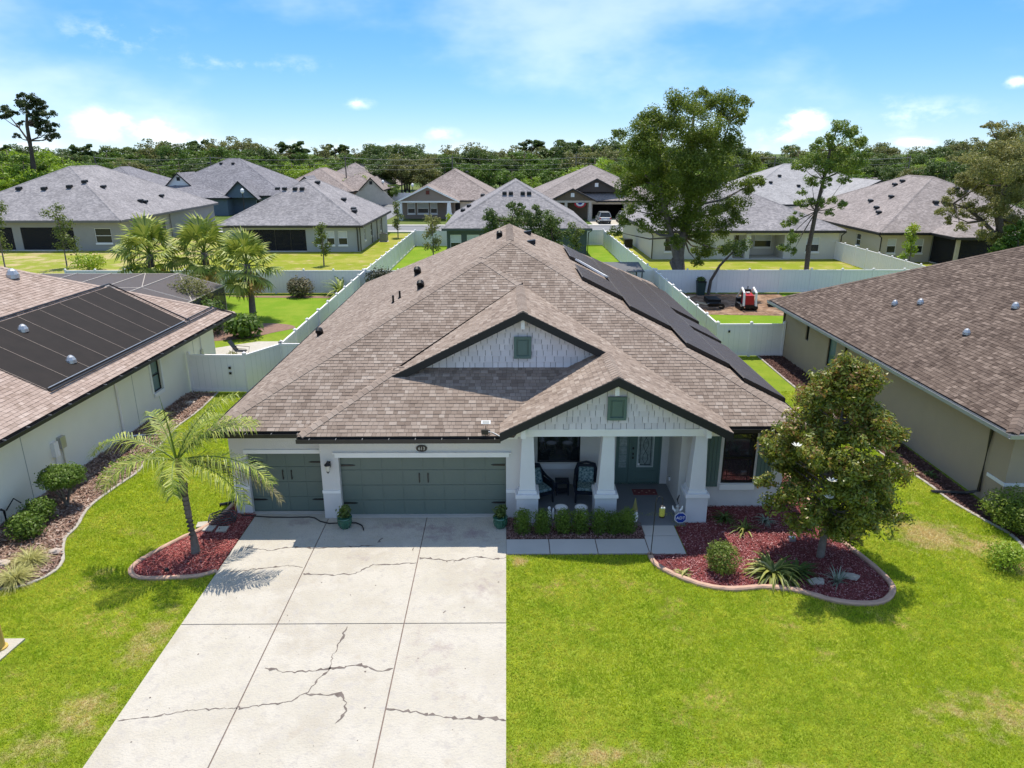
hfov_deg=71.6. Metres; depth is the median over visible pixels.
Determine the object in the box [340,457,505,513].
garage door
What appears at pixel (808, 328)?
window
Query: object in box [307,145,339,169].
oak tree
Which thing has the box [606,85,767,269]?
oak tree
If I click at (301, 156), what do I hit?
broadleaf tree
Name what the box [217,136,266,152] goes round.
oak tree
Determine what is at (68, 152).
oak tree
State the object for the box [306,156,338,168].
broadleaf tree
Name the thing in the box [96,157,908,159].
power line
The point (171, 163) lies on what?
broadleaf tree
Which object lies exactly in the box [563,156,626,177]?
broadleaf tree
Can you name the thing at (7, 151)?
broadleaf tree
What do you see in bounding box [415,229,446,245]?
fence
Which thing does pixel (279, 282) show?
fence
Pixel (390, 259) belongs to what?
fence
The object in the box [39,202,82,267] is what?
young tree
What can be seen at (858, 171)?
broadleaf tree
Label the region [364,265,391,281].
dark shrub
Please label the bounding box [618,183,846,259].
house
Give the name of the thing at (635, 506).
garden gnome
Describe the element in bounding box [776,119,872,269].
pine tree
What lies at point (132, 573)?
bed curb
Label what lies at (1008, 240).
shrub tree
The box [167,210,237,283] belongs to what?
cabbage palm
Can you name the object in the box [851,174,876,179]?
broadleaf tree
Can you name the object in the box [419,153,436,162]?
oak tree
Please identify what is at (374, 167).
oak tree
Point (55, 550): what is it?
rock
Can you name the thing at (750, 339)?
fence
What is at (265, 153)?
oak tree
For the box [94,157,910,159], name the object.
power line
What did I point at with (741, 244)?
tree
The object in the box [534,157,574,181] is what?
broadleaf tree
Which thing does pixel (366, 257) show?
back lawn
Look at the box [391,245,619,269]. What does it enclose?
back lawn
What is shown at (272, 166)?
broadleaf tree
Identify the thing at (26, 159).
broadleaf tree
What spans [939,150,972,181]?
oak tree
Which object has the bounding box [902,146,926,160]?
oak tree
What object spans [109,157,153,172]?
oak tree
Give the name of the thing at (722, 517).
liriope plant
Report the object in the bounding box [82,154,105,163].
broadleaf tree
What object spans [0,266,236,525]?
house
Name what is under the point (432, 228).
young tree
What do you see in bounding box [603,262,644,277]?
garden shed
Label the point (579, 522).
hedge shrub
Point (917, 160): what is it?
oak tree
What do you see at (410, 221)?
ground
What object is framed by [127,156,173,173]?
oak tree
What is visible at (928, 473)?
weed tuft
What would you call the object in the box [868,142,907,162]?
oak tree
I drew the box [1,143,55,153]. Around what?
oak tree
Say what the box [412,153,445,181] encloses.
oak tree
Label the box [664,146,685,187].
broadleaf tree
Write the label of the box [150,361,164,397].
window
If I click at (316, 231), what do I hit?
window
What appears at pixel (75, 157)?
oak tree
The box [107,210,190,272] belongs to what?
cabbage palm
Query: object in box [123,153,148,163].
broadleaf tree
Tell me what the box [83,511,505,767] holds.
driveway
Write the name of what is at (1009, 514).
bush
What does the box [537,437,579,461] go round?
window
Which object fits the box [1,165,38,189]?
broadleaf tree
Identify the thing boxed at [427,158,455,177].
broadleaf tree
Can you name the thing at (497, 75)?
sky
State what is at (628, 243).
air conditioner
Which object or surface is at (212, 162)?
broadleaf tree
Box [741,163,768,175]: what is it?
broadleaf tree
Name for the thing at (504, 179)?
broadleaf tree
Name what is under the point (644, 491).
doormat
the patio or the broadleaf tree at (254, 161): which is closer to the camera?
the patio
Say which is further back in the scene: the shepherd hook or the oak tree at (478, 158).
the oak tree at (478, 158)
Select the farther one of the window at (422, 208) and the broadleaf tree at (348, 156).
the broadleaf tree at (348, 156)
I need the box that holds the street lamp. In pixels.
[240,188,244,209]
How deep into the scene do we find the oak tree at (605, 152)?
168.03 m
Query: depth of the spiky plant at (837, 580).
18.27 m
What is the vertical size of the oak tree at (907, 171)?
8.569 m
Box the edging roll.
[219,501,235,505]
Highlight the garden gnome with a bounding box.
[633,498,637,521]
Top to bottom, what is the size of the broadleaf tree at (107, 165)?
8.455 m
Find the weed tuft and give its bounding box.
[923,470,939,478]
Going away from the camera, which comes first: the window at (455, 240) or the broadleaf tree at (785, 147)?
the window at (455, 240)
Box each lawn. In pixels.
[0,238,220,273]
[0,334,1023,767]
[176,233,410,293]
[194,293,796,333]
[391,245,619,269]
[609,233,862,292]
[833,237,933,269]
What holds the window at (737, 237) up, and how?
in the house at (766, 231)
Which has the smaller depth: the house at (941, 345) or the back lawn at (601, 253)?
the house at (941, 345)
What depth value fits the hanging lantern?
18.94 m
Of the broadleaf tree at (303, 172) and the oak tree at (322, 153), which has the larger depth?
the oak tree at (322, 153)
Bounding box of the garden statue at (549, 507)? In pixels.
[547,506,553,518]
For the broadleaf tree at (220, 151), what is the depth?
170.04 m
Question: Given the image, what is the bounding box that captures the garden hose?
[241,514,363,530]
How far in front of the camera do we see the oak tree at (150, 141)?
191.00 m
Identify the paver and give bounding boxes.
[196,521,207,527]
[202,525,216,531]
[215,526,228,532]
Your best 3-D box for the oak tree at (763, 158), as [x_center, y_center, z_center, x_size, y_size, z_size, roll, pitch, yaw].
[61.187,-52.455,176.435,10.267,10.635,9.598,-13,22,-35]
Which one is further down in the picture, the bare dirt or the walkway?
the walkway
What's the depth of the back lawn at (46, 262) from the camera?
72.56 m
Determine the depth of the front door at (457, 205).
115.24 m
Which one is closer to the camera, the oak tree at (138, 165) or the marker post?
the marker post
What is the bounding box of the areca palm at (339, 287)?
[320,276,350,297]
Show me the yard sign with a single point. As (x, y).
(680, 517)
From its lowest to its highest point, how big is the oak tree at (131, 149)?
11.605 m
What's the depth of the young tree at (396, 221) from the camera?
89.61 m
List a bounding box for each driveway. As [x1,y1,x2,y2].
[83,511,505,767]
[381,205,398,219]
[589,219,618,223]
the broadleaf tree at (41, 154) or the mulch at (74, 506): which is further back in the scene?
the broadleaf tree at (41, 154)
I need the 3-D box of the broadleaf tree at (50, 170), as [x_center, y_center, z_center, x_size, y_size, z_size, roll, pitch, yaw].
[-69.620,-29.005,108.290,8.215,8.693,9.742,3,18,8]
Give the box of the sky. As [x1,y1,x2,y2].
[0,0,1023,153]
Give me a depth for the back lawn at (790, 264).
69.38 m
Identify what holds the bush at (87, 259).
on the back lawn at (46, 262)
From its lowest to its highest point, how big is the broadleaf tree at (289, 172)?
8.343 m
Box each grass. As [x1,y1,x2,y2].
[0,558,43,595]
[5,545,55,571]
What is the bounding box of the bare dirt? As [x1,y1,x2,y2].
[684,294,783,315]
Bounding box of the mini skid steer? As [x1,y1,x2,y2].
[735,287,757,309]
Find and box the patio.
[215,341,278,353]
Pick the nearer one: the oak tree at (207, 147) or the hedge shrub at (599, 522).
the hedge shrub at (599, 522)
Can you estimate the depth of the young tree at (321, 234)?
67.98 m
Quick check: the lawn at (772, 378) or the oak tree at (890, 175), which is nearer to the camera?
the lawn at (772, 378)
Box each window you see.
[94,228,112,244]
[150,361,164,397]
[315,231,323,246]
[326,231,334,246]
[338,231,347,246]
[407,203,415,214]
[417,203,428,214]
[430,203,437,214]
[450,235,460,246]
[467,235,478,240]
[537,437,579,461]
[664,239,671,252]
[720,433,757,482]
[733,235,739,254]
[753,235,771,248]
[804,237,819,253]
[806,326,809,339]
[826,338,836,366]
[854,233,860,246]
[885,239,896,254]
[905,239,923,254]
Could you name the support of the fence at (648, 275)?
on the ground at (410, 221)
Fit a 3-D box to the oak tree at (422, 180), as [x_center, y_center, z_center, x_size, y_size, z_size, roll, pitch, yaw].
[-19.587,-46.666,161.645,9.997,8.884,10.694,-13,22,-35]
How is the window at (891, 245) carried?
in the house at (880, 217)
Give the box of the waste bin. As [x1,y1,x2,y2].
[696,276,706,294]
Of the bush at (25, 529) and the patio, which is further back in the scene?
the patio
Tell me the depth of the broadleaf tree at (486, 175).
155.58 m
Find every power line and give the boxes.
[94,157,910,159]
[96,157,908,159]
[102,163,900,165]
[110,167,907,169]
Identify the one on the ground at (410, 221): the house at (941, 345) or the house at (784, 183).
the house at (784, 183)
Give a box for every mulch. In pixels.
[0,391,214,587]
[134,504,255,575]
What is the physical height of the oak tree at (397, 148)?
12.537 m
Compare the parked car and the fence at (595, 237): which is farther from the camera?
the parked car
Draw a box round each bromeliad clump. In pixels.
[736,550,807,594]
[770,554,819,586]
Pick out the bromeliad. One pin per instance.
(683, 572)
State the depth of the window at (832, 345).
32.97 m
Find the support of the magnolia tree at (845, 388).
on the mulch bed at (689, 530)
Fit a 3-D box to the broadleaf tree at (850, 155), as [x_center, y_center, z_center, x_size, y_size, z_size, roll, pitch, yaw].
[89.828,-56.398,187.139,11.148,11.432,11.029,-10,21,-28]
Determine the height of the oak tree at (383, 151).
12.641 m
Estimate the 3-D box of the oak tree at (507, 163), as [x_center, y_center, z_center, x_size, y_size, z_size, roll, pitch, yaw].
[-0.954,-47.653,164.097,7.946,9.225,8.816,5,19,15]
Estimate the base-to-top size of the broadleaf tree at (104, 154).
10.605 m
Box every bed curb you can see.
[0,392,218,589]
[128,499,235,580]
[647,473,895,606]
[757,355,1023,549]
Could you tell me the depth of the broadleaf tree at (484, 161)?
168.17 m
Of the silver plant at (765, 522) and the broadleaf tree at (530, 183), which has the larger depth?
the broadleaf tree at (530, 183)
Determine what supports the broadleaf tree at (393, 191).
on the ground at (410, 221)
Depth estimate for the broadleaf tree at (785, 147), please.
194.98 m
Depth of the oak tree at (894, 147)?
189.92 m
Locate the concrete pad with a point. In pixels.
(13, 643)
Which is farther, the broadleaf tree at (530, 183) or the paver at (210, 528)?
the broadleaf tree at (530, 183)
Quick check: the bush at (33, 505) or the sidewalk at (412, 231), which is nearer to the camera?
the bush at (33, 505)
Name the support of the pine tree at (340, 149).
on the ground at (410, 221)
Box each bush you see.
[1,511,48,541]
[16,496,57,523]
[67,252,106,269]
[168,271,219,305]
[196,296,231,333]
[287,275,315,297]
[974,482,1023,535]
[975,537,1023,574]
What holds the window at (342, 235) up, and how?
in the house at (286, 219)
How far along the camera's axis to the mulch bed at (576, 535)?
20.54 m
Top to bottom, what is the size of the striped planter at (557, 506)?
0.420 m
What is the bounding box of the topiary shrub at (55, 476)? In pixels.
[32,461,87,506]
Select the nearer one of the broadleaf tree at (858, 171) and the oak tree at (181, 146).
the broadleaf tree at (858, 171)
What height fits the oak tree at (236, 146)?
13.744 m
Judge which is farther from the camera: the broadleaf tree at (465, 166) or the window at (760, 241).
the broadleaf tree at (465, 166)
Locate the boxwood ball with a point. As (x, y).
(718, 563)
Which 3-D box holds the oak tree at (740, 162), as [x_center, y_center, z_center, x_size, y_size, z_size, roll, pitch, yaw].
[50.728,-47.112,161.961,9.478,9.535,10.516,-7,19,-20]
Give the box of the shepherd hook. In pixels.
[650,496,662,554]
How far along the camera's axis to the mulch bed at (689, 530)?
19.57 m
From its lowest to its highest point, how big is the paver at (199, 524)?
0.050 m
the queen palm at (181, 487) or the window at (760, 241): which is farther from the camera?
the window at (760, 241)
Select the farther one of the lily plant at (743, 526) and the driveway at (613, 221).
the driveway at (613, 221)
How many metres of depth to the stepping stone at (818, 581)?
18.25 m
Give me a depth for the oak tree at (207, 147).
183.54 m
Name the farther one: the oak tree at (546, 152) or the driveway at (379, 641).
the oak tree at (546, 152)
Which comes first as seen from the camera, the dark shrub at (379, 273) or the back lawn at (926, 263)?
the dark shrub at (379, 273)
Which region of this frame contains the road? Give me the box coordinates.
[219,226,622,230]
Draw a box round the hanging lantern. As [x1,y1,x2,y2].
[659,504,664,517]
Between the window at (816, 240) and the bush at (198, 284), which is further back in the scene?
the window at (816, 240)
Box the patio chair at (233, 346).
[228,340,249,352]
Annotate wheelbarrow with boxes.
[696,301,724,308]
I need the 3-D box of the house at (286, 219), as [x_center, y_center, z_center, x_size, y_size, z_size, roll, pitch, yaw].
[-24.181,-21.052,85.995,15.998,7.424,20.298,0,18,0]
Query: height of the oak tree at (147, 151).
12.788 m
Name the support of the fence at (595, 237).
on the back lawn at (601, 253)
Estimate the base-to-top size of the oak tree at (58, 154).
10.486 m
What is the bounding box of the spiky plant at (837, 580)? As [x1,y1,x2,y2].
[818,563,854,592]
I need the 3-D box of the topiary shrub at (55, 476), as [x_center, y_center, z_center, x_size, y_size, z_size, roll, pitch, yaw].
[-13.896,3.150,21.989,1.565,1.484,1.357,0,18,0]
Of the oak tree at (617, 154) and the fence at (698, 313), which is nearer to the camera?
the fence at (698, 313)
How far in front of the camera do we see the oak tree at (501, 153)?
176.57 m
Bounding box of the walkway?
[506,525,686,554]
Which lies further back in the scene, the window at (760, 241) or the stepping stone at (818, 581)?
the window at (760, 241)
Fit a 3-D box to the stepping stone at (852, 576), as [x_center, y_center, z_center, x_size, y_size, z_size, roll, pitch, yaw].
[8.840,5.013,18.512,0.403,0.110,0.257,12,22,33]
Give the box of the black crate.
[704,296,720,302]
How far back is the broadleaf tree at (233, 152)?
168.50 m
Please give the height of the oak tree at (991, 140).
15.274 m
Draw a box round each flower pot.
[335,504,351,529]
[492,504,507,528]
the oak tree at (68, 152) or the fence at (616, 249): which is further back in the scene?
the oak tree at (68, 152)
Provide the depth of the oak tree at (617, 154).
165.89 m
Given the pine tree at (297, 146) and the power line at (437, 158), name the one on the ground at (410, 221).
the pine tree at (297, 146)
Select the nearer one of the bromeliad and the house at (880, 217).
the bromeliad
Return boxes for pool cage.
[41,273,226,309]
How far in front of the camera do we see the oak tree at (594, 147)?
183.99 m
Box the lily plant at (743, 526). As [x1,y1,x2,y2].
[727,516,762,537]
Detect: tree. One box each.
[0,92,60,171]
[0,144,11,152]
[0,148,46,171]
[0,148,71,171]
[0,153,53,177]
[0,165,38,190]
[0,200,12,266]
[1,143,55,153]
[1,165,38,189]
[15,165,63,181]
[36,152,66,163]
[36,154,89,172]
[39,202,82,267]
[44,161,84,172]
[46,147,89,162]
[58,154,89,163]
[68,144,98,155]
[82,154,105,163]
[84,162,116,168]
[90,151,125,165]
[97,156,132,167]
[98,145,128,158]
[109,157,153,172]
[123,147,142,161]
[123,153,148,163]
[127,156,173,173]
[130,141,177,161]
[134,138,171,155]
[148,165,176,177]
[150,140,202,156]
[154,145,197,175]
[158,160,184,176]
[176,149,215,166]
[180,158,210,171]
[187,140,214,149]
[197,146,230,164]
[199,160,218,166]
[200,138,227,158]
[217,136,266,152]
[218,138,259,158]
[218,149,253,160]
[231,155,269,167]
[240,146,278,166]
[256,163,282,171]
[265,155,298,175]
[267,144,307,165]
[276,161,311,178]
[277,141,310,161]
[281,152,310,169]
[292,162,336,178]
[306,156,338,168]
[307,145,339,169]
[312,222,332,265]
[319,144,349,157]
[328,159,349,170]
[338,148,361,164]
[338,153,353,165]
[342,156,371,171]
[359,143,391,157]
[359,143,394,164]
[362,152,391,172]
[366,159,396,182]
[380,153,419,192]
[384,143,423,192]
[387,184,399,196]
[391,143,427,189]
[391,154,419,192]
[392,200,405,237]
[409,159,442,186]
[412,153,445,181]
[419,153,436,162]
[422,214,441,254]
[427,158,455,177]
[436,145,461,163]
[436,154,465,174]
[445,213,452,221]
[448,142,490,166]
[453,163,482,176]
[461,147,498,176]
[470,163,506,188]
[479,145,524,172]
[481,156,508,186]
[481,201,571,244]
[492,157,519,185]
[495,169,526,183]
[507,163,552,181]
[508,150,542,174]
[515,147,545,171]
[518,139,545,153]
[521,176,544,187]
[527,157,555,182]
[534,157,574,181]
[537,146,566,159]
[538,170,566,183]
[550,139,582,170]
[551,139,584,147]
[556,148,596,176]
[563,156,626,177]
[567,222,584,250]
[581,143,607,156]
[585,146,616,166]
[586,157,609,169]
[595,138,624,151]
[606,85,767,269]
[606,161,629,173]
[609,149,630,172]
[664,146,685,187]
[707,237,752,294]
[726,156,759,180]
[727,145,751,167]
[729,143,747,155]
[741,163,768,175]
[750,151,774,171]
[753,350,919,558]
[759,151,774,161]
[762,156,797,168]
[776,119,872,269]
[780,145,810,161]
[781,144,800,157]
[837,148,867,160]
[839,160,873,177]
[849,151,874,174]
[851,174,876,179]
[859,155,907,177]
[861,165,891,180]
[862,143,897,155]
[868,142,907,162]
[871,153,902,177]
[878,166,904,181]
[891,163,920,175]
[893,164,946,180]
[896,221,920,261]
[899,153,927,168]
[901,150,925,164]
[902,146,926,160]
[907,152,946,167]
[911,158,969,183]
[913,157,949,178]
[924,146,952,160]
[933,119,1023,245]
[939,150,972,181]
[942,139,974,152]
[944,137,987,155]
[949,150,975,178]
[987,219,1023,252]
[988,136,1022,188]
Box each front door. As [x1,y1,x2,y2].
[455,203,459,210]
[614,436,661,483]
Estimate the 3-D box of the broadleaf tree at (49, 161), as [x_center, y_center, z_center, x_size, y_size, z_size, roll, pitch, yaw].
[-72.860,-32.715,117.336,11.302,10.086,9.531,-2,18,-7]
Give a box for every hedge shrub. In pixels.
[513,508,532,535]
[532,508,551,535]
[553,507,572,535]
[571,506,590,535]
[589,506,608,535]
[604,509,622,535]
[618,506,637,535]
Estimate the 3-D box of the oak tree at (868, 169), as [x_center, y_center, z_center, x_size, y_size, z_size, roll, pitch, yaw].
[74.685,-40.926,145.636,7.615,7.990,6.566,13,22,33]
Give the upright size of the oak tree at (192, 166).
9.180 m
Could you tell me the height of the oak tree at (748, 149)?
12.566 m
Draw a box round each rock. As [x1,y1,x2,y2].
[0,559,9,566]
[48,548,61,554]
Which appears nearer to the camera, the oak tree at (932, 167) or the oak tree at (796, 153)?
the oak tree at (932, 167)
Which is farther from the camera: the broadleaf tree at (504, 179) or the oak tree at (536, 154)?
the oak tree at (536, 154)
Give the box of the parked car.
[595,211,610,223]
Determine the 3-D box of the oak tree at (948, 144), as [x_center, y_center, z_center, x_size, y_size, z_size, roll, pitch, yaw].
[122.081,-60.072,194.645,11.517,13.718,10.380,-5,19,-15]
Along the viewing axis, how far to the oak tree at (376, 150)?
176.99 m
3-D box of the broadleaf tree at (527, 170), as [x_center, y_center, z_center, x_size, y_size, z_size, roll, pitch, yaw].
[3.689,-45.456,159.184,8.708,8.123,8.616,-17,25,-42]
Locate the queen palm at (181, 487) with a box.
[85,391,282,554]
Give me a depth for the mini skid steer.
49.28 m
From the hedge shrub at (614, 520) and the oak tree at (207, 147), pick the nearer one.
the hedge shrub at (614, 520)
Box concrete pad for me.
[0,638,24,661]
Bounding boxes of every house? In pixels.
[0,165,218,250]
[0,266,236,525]
[112,166,170,184]
[164,158,298,215]
[203,224,808,525]
[216,178,390,251]
[296,167,354,192]
[337,163,405,187]
[342,172,394,205]
[397,168,494,218]
[441,178,591,254]
[534,165,654,220]
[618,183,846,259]
[728,164,883,207]
[767,246,1023,510]
[792,175,1023,263]
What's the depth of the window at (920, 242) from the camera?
70.51 m
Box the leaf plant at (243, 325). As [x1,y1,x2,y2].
[223,312,263,337]
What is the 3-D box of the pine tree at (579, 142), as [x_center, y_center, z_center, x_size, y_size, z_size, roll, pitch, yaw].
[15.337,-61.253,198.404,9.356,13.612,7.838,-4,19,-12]
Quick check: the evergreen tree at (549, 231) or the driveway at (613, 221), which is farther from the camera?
the driveway at (613, 221)
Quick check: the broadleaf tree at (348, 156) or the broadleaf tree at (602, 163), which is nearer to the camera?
the broadleaf tree at (602, 163)
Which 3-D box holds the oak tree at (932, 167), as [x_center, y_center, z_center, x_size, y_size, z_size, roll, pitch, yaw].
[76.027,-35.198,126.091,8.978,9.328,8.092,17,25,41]
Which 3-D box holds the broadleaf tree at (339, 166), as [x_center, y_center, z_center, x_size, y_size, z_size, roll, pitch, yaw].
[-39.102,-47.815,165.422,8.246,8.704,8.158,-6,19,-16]
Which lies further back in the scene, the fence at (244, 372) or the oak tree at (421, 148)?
the oak tree at (421, 148)
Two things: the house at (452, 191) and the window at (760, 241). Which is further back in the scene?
the house at (452, 191)
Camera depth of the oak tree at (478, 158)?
168.77 m
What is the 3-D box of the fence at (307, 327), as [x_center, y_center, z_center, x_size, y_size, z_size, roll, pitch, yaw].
[-11.238,-4.568,44.650,0.151,1.960,21.801,0,18,-1]
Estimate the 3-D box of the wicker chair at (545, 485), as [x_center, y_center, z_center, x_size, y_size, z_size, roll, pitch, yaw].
[0.820,3.150,22.452,0.816,1.090,0.942,-10,21,-27]
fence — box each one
[64,268,362,293]
[185,341,281,391]
[278,341,299,358]
[280,269,365,342]
[364,229,415,269]
[365,268,653,282]
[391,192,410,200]
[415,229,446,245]
[587,228,603,244]
[603,229,651,269]
[653,268,716,335]
[656,268,905,292]
[716,321,786,356]
[833,241,924,269]
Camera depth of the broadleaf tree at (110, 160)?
166.69 m
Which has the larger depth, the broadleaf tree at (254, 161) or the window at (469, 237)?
the broadleaf tree at (254, 161)
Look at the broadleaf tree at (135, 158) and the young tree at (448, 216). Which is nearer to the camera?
the young tree at (448, 216)
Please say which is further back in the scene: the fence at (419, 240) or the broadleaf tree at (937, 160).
the broadleaf tree at (937, 160)
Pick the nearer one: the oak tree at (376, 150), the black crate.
the black crate
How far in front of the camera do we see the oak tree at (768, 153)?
178.30 m
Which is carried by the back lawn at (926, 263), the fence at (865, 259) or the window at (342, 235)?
the fence at (865, 259)
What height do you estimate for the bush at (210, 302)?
2.671 m
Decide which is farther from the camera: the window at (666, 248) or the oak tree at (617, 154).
the oak tree at (617, 154)
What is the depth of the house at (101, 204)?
81.02 m
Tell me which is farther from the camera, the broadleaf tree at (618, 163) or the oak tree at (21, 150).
the oak tree at (21, 150)
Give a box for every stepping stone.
[807,577,823,584]
[843,572,859,580]
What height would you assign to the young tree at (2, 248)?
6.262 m
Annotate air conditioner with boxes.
[379,233,387,241]
[623,238,632,247]
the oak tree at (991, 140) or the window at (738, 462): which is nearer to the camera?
the window at (738, 462)
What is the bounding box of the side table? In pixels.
[555,478,569,495]
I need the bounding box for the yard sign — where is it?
[675,513,686,522]
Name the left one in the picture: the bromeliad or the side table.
the side table
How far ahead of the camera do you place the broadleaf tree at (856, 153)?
171.78 m
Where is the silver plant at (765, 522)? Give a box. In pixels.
[751,513,780,528]
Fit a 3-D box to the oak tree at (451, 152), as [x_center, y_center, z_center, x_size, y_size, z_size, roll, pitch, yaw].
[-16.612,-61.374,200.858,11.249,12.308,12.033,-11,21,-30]
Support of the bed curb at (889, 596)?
on the lawn at (772, 378)
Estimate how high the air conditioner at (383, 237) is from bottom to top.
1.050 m
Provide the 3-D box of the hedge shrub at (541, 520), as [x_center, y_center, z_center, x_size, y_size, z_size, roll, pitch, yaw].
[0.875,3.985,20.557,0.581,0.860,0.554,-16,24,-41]
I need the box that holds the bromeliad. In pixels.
[674,568,692,576]
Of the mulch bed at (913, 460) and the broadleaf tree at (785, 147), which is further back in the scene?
the broadleaf tree at (785, 147)
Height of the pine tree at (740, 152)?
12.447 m
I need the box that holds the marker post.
[0,626,8,651]
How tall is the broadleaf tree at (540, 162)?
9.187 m
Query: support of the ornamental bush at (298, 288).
on the mulch bed at (294, 296)
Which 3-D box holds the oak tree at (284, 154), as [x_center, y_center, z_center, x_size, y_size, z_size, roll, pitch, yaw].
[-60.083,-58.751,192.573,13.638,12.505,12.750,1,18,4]
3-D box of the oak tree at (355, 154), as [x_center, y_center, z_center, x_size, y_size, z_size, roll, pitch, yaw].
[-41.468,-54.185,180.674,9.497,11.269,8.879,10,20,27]
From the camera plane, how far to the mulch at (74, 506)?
22.84 m
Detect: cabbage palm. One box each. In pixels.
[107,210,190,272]
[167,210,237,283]
[208,226,286,316]
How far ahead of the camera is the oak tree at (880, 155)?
166.53 m
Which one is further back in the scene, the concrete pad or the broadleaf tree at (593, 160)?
the broadleaf tree at (593, 160)
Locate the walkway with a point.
(666, 540)
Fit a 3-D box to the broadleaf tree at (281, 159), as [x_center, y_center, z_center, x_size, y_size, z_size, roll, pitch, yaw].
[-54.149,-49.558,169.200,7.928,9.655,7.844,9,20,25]
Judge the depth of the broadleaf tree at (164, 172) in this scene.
150.19 m
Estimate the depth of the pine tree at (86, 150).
181.77 m
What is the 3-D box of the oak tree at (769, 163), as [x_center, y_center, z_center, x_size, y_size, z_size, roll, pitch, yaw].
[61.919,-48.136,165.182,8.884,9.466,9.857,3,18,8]
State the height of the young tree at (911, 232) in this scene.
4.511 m
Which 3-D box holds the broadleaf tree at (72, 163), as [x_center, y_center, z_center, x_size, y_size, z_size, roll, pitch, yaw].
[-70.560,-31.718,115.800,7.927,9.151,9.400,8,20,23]
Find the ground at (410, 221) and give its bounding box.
[54,154,1023,293]
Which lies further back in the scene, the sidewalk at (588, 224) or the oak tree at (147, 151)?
the oak tree at (147, 151)
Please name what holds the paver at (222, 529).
on the mulch at (213, 545)
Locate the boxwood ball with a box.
[703,538,743,577]
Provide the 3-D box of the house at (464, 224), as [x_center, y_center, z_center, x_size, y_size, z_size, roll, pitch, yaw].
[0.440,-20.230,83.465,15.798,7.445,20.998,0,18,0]
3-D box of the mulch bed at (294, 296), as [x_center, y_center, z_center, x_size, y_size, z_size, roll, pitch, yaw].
[-17.008,-6.475,53.529,10.800,0.001,2.000,0,18,0]
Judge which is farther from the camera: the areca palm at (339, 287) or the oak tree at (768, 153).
the oak tree at (768, 153)
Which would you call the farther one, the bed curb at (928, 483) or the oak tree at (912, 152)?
the oak tree at (912, 152)
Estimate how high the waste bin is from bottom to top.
1.443 m
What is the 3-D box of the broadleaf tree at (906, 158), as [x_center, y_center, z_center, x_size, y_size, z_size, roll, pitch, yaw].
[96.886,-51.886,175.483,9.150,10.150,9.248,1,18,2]
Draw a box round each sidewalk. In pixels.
[219,230,622,232]
[387,224,619,225]
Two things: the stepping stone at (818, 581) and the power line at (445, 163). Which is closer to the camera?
the stepping stone at (818, 581)
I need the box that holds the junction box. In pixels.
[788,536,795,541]
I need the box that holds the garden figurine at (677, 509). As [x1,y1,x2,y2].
[672,495,682,521]
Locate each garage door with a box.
[248,454,324,510]
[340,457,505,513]
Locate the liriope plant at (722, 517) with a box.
[707,509,737,526]
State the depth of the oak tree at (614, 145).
195.79 m
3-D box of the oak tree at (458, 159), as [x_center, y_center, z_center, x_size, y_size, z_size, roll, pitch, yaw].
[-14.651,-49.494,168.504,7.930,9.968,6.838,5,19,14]
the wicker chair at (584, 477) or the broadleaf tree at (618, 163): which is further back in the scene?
the broadleaf tree at (618, 163)
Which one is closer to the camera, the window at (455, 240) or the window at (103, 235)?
the window at (455, 240)
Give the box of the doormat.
[632,489,657,494]
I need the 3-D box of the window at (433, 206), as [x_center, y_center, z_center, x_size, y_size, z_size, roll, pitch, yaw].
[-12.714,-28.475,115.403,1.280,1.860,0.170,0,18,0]
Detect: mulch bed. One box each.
[213,323,294,340]
[239,296,333,297]
[506,518,644,538]
[654,477,888,599]
[760,356,1023,543]
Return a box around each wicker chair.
[535,463,555,501]
[573,460,596,502]
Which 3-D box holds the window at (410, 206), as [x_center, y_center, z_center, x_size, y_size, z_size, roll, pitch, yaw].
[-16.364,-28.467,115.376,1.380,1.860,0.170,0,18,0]
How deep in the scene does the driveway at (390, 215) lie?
131.64 m

